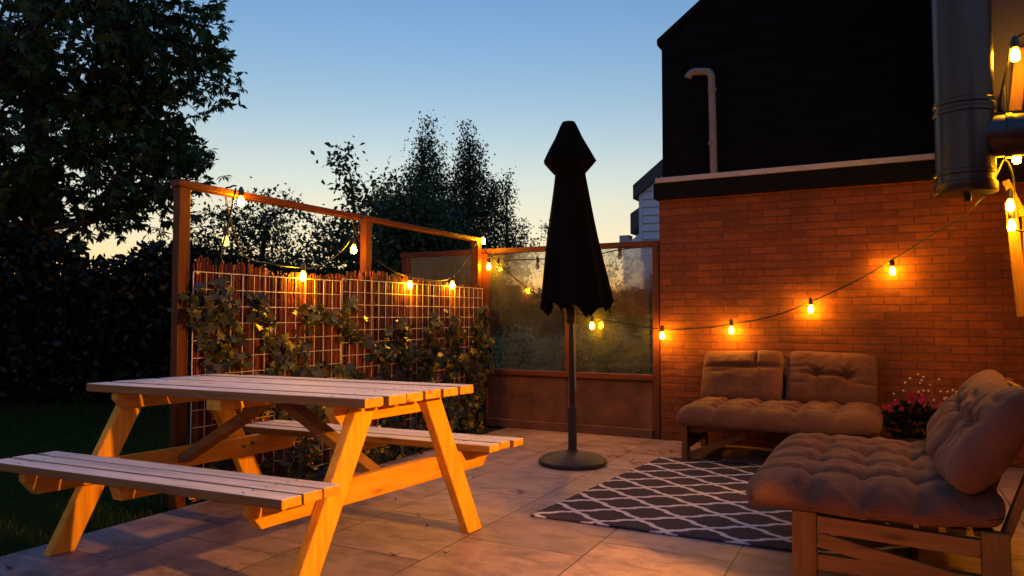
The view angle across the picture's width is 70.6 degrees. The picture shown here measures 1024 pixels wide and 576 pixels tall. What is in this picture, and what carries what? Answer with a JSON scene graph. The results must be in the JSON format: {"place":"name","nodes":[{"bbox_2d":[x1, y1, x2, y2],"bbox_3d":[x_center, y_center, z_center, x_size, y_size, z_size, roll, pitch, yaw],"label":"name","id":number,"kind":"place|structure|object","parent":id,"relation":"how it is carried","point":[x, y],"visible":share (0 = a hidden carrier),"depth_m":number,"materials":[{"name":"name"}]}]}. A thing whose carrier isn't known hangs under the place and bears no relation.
{"place":"outdoors","nodes":[
{"label":"outdoors","id":0,"kind":"place"},
{"bbox_2d":[0,389,509,556],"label":"lawn","id":1,"kind":"structure","parent":0,"point":[36,506],"depth_m":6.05,"materials":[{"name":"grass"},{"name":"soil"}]},
{"bbox_2d":[0,0,247,394],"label":"chestnut tree","id":2,"kind":"object","parent":1,"relation":"on","point":[111,97],"visible":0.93,"depth_m":9.84,"materials":[{"name":"green plant"}]},
{"bbox_2d":[148,177,345,270],"bbox_3d":[-4.037,-0.067,11.345,3.699,3.263,2.131,0,-2,9],"label":"hawthorn tree","id":3,"kind":"object","parent":1,"relation":"on","point":[264,237],"visible":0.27,"depth_m":11.16,"materials":[{"name":"green plant"}]},
{"bbox_2d":[0,216,533,404],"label":"garden hedge","id":4,"kind":"object","parent":1,"relation":"on","point":[79,323],"visible":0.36,"depth_m":9.04,"materials":[{"name":"green plant"}]},
{"bbox_2d":[283,136,409,324],"bbox_3d":[-2.272,-0.268,9.729,1.800,3.532,1.541,0,-2,-8],"label":"elder tree","id":5,"kind":"object","parent":1,"relation":"on","point":[334,246],"visible":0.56,"depth_m":9.66,"materials":[{"name":"green plant"}]},
{"bbox_2d":[0,0,698,304],"label":"sky","id":6,"kind":"structure","parent":0,"point":[320,72],"materials":[{"name":"blue"}]},
{"bbox_2d":[203,428,499,499],"bbox_3d":[-0.952,1.292,5.565,0.400,0.001,3.160,-1,-3,27],"label":"flower bed","id":7,"kind":"object","parent":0,"point":[322,474],"depth_m":5.58,"materials":[{"name":"soil"}]},
{"bbox_2d":[260,424,389,480],"bbox_3d":[-1.195,1.088,4.697,0.215,0.572,1.256,-1,-3,27],"label":"shrub","id":8,"kind":"object","parent":7,"relation":"on","point":[298,469],"visible":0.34,"depth_m":4.50,"materials":[{"name":"green plant"}]},
{"bbox_2d":[382,389,483,462],"bbox_3d":[-0.594,1.155,5.889,0.208,0.579,1.380,-1,-3,27],"label":"shrub","id":9,"kind":"object","parent":7,"relation":"on","point":[391,454],"visible":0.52,"depth_m":6.04,"materials":[{"name":"green plant"}]},
{"bbox_2d":[0,427,1023,575],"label":"patio","id":10,"kind":"structure","parent":0,"point":[511,537],"depth_m":3.40,"materials":[{"name":"beige stone"}]},
{"bbox_2d":[0,374,522,575],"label":"picnic table","id":11,"kind":"object","parent":10,"relation":"on","point":[353,408],"visible":1,"depth_m":3.19,"materials":[{"name":"brown wood"}]},
{"bbox_2d":[400,240,660,439],"bbox_3d":[0.062,0.493,6.909,2.760,1.765,0.110,-1,-3,27],"label":"glass screen","id":12,"kind":"object","parent":10,"relation":"on","point":[621,404],"visible":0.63,"depth_m":6.59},
{"bbox_2d":[490,246,644,268],"bbox_3d":[0.466,-0.273,6.663,1.570,0.187,0.038,-1,-3,27],"label":"party cable","id":13,"kind":"object","parent":12,"relation":"hanging from","point":[537,259],"visible":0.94,"depth_m":6.76,"materials":[{"name":"black rubber"}]},
{"bbox_2d":[538,121,614,470],"bbox_3d":[0.459,0.020,5.211,0.548,2.475,0.524,-1,-3,27],"label":"patio umbrella","id":14,"kind":"object","parent":10,"relation":"on","point":[575,273],"visible":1,"depth_m":5.11,"materials":[{"name":"fabric"}]},
{"bbox_2d":[530,456,912,558],"bbox_3d":[1.349,1.215,4.247,1.820,0.013,1.935,-1,-3,27],"label":"rug","id":15,"kind":"object","parent":10,"relation":"on","point":[695,498],"visible":0.54,"depth_m":3.93,"materials":[{"name":"grey fabric"}]},
{"bbox_2d":[676,350,882,458],"bbox_3d":[1.974,0.869,5.323,1.349,0.787,1.070,-1,-3,27],"label":"futon sofa","id":16,"kind":"object","parent":10,"relation":"on","point":[830,393],"visible":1,"depth_m":5.34,"materials":[{"name":"beige fabric"}]},
{"bbox_2d":[746,370,1023,575],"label":"futon sofa","id":17,"kind":"object","parent":10,"relation":"on","point":[951,469],"visible":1,"depth_m":2.68,"materials":[{"name":"beige fabric"}]},
{"bbox_2d":[877,373,957,442],"bbox_3d":[2.776,0.913,4.937,0.408,0.668,0.472,1,-2,-18],"label":"flowering plant","id":18,"kind":"object","parent":10,"relation":"on","point":[917,413],"visible":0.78,"depth_m":4.94,"materials":[{"name":"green plant"}]},
{"bbox_2d":[521,369,653,438],"bbox_3d":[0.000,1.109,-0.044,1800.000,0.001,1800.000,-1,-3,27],"label":"ground","id":19,"kind":"structure","parent":0,"point":[585,433],"depth_m":7.19,"materials":[{"name":"green plant"}]},
{"bbox_2d":[168,179,481,510],"bbox_3d":[-1.094,0.413,5.499,0.080,1.912,3.410,-1,-3,27],"label":"timber fence","id":20,"kind":"object","parent":19,"relation":"on","point":[183,189],"visible":0.38,"depth_m":4.05,"materials":[{"name":"brown wood"}]},
{"bbox_2d":[192,255,478,501],"bbox_3d":[-1.049,0.557,5.471,0.037,1.383,3.220,-1,-3,27],"label":"reed screen","id":21,"kind":"object","parent":20,"relation":"attached to","point":[409,301],"visible":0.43,"depth_m":5.02,"materials":[{"name":"brown wicker"}]},
{"bbox_2d":[189,271,341,499],"bbox_3d":[-1.489,0.554,4.540,0.022,1.263,1.231,-1,-3,27],"label":"wire panel","id":22,"kind":"object","parent":21,"relation":"attached to","point":[242,306],"visible":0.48,"depth_m":4.51,"materials":[{"name":"grey metal"}]},
{"bbox_2d":[167,276,264,502],"bbox_3d":[-1.673,0.575,4.087,0.175,1.290,0.612,-1,-3,27],"label":"climbing vine","id":23,"kind":"object","parent":22,"relation":"attached to","point":[208,310],"visible":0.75,"depth_m":4.10,"materials":[{"name":"green plant"}]},
{"bbox_2d":[341,278,482,448],"bbox_3d":[-0.742,0.604,5.987,0.022,1.278,2.011,-1,-3,27],"label":"wire panel","id":24,"kind":"object","parent":21,"relation":"attached to","point":[385,317],"visible":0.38,"depth_m":5.91,"materials":[{"name":"grey metal"}]},
{"bbox_2d":[244,290,406,478],"bbox_3d":[-1.201,0.686,4.963,0.205,1.303,1.663,-1,-3,27],"label":"climbing vine","id":25,"kind":"object","parent":24,"relation":"attached to","point":[259,303],"visible":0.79,"depth_m":4.72,"materials":[{"name":"green plant"}]},
{"bbox_2d":[368,305,494,455],"bbox_3d":[-0.598,0.759,6.121,0.206,1.254,1.900,-1,-3,27],"label":"climbing vine","id":26,"kind":"object","parent":24,"relation":"attached to","point":[429,356],"visible":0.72,"depth_m":6.22,"materials":[{"name":"green plant"}]},
{"bbox_2d":[220,185,484,288],"bbox_3d":[-1.035,-0.297,5.607,0.229,0.592,3.098,-1,-3,27],"label":"string light","id":27,"kind":"object","parent":20,"relation":"hanging from","point":[225,242],"visible":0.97,"depth_m":4.73,"materials":[{"name":"black rubber"}]},
{"bbox_2d":[484,195,986,338],"bbox_3d":[1.660,-0.009,5.609,1.697,0.846,4.386,2,-3,-34],"label":"string light","id":28,"kind":"object","parent":20,"relation":"hanging from","point":[810,300],"visible":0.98,"depth_m":5.75,"materials":[{"name":"black rubber"}]},
{"bbox_2d":[322,156,495,279],"bbox_3d":[-1.842,-0.267,11.467,3.366,3.672,2.426,0,-2,-9],"label":"alder tree","id":29,"kind":"object","parent":19,"relation":"on","point":[412,241],"visible":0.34,"depth_m":11.12,"materials":[{"name":"green plant"}]},
{"bbox_2d":[359,109,469,274],"bbox_3d":[-1.723,-0.902,13.947,2.540,5.133,2.134,0,-2,5],"label":"birch tree","id":30,"kind":"object","parent":19,"relation":"on","point":[432,167],"visible":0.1,"depth_m":13.89,"materials":[{"name":"green plant"}]},
{"bbox_2d":[400,245,469,279],"bbox_3d":[-1.185,0.351,11.290,1.934,2.419,2.205,1,-2,-17],"label":"plum tree","id":31,"kind":"object","parent":19,"relation":"on","point":[427,276],"visible":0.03,"depth_m":10.96,"materials":[{"name":"green plant"}]},
{"bbox_2d":[437,118,516,284],"bbox_3d":[-0.826,-0.822,13.978,2.153,4.974,1.990,-1,-3,27],"label":"birch tree","id":32,"kind":"object","parent":19,"relation":"on","point":[471,197],"visible":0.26,"depth_m":13.86,"materials":[{"name":"green plant"}]},
{"bbox_2d":[482,166,543,333],"bbox_3d":[-0.153,-0.342,13.949,1.604,4.014,1.425,-1,-3,27],"label":"birch tree","id":33,"kind":"object","parent":19,"relation":"on","point":[515,270],"visible":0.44,"depth_m":13.86,"materials":[{"name":"green plant"}]},
{"bbox_2d":[491,319,559,369],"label":"garden bush","id":34,"kind":"object","parent":19,"relation":"on","point":[511,348],"visible":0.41,"depth_m":8.15,"materials":[{"name":"green plant"}]},
{"bbox_2d":[530,323,603,371],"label":"garden bush","id":35,"kind":"object","parent":19,"relation":"on","point":[561,359],"visible":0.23,"depth_m":7.53,"materials":[{"name":"green plant"}]},
{"bbox_2d":[513,274,652,372],"bbox_3d":[1.436,0.708,14.209,8.714,2.032,0.857,-1,-3,27],"label":"boundary hedge","id":36,"kind":"object","parent":19,"relation":"on","point":[630,305],"visible":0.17,"depth_m":13.79,"materials":[{"name":"green plant"}]},
{"bbox_2d":[536,220,639,369],"bbox_3d":[1.506,0.104,14.115,2.050,3.141,1.315,1,-2,-17],"label":"willow tree","id":37,"kind":"object","parent":19,"relation":"on","point":[608,271],"visible":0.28,"depth_m":14.13,"materials":[{"name":"green plant"}]},
{"bbox_2d":[576,315,649,373],"bbox_3d":[0.969,0.830,7.184,0.822,1.145,0.647,-1,-3,27],"label":"garden bush","id":38,"kind":"object","parent":19,"relation":"on","point":[606,353],"visible":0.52,"depth_m":7.15,"materials":[{"name":"green plant"}]},
{"bbox_2d":[619,208,638,291],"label":"house","id":39,"kind":"structure","parent":19,"relation":"on","point":[634,222],"depth_m":24.90,"materials":[{"name":"grey"}]},
{"bbox_2d":[629,314,652,373],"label":"garden bush","id":40,"kind":"object","parent":19,"relation":"on","point":[642,352],"visible":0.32,"depth_m":6.90,"materials":[{"name":"green plant"}]},
{"bbox_2d":[633,159,662,302],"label":"neighbour house","id":41,"kind":"structure","parent":19,"relation":"on","point":[643,195],"depth_m":15.46,"materials":[{"name":"grey"}]},
{"bbox_2d":[653,0,1023,467],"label":"house","id":42,"kind":"structure","parent":19,"relation":"on","point":[798,148],"depth_m":5.69,"materials":[{"name":"black painted wood siding"},{"name":"brick"}]},
{"bbox_2d":[931,0,1023,201],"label":"flue pipe","id":43,"kind":"object","parent":42,"relation":"attached to","point":[975,136],"visible":1,"depth_m":3.21,"materials":[{"name":"grey metal"}]},
{"bbox_2d":[995,33,1023,231],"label":"string light","id":44,"kind":"object","parent":42,"relation":"hanging from","point":[1014,55],"visible":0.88,"depth_m":3.66,"materials":[{"name":"glass"}]},
{"bbox_2d":[995,82,1023,114],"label":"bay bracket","id":45,"kind":"object","parent":42,"relation":"attached to","point":[1005,102],"visible":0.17,"depth_m":3.52,"materials":[{"name":"brown wood"}]},
{"bbox_2d":[1008,47,1023,110],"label":"wooden wedge","id":46,"kind":"object","parent":45,"relation":"on","point":[1016,96],"visible":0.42,"depth_m":3.49,"materials":[{"name":"brown wood"}]},
{"bbox_2d":[1002,179,1023,316],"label":"wooden trellis","id":47,"kind":"object","parent":42,"relation":"attached to","point":[1016,254],"visible":0.81,"depth_m":3.93,"materials":[{"name":"brown wood"}]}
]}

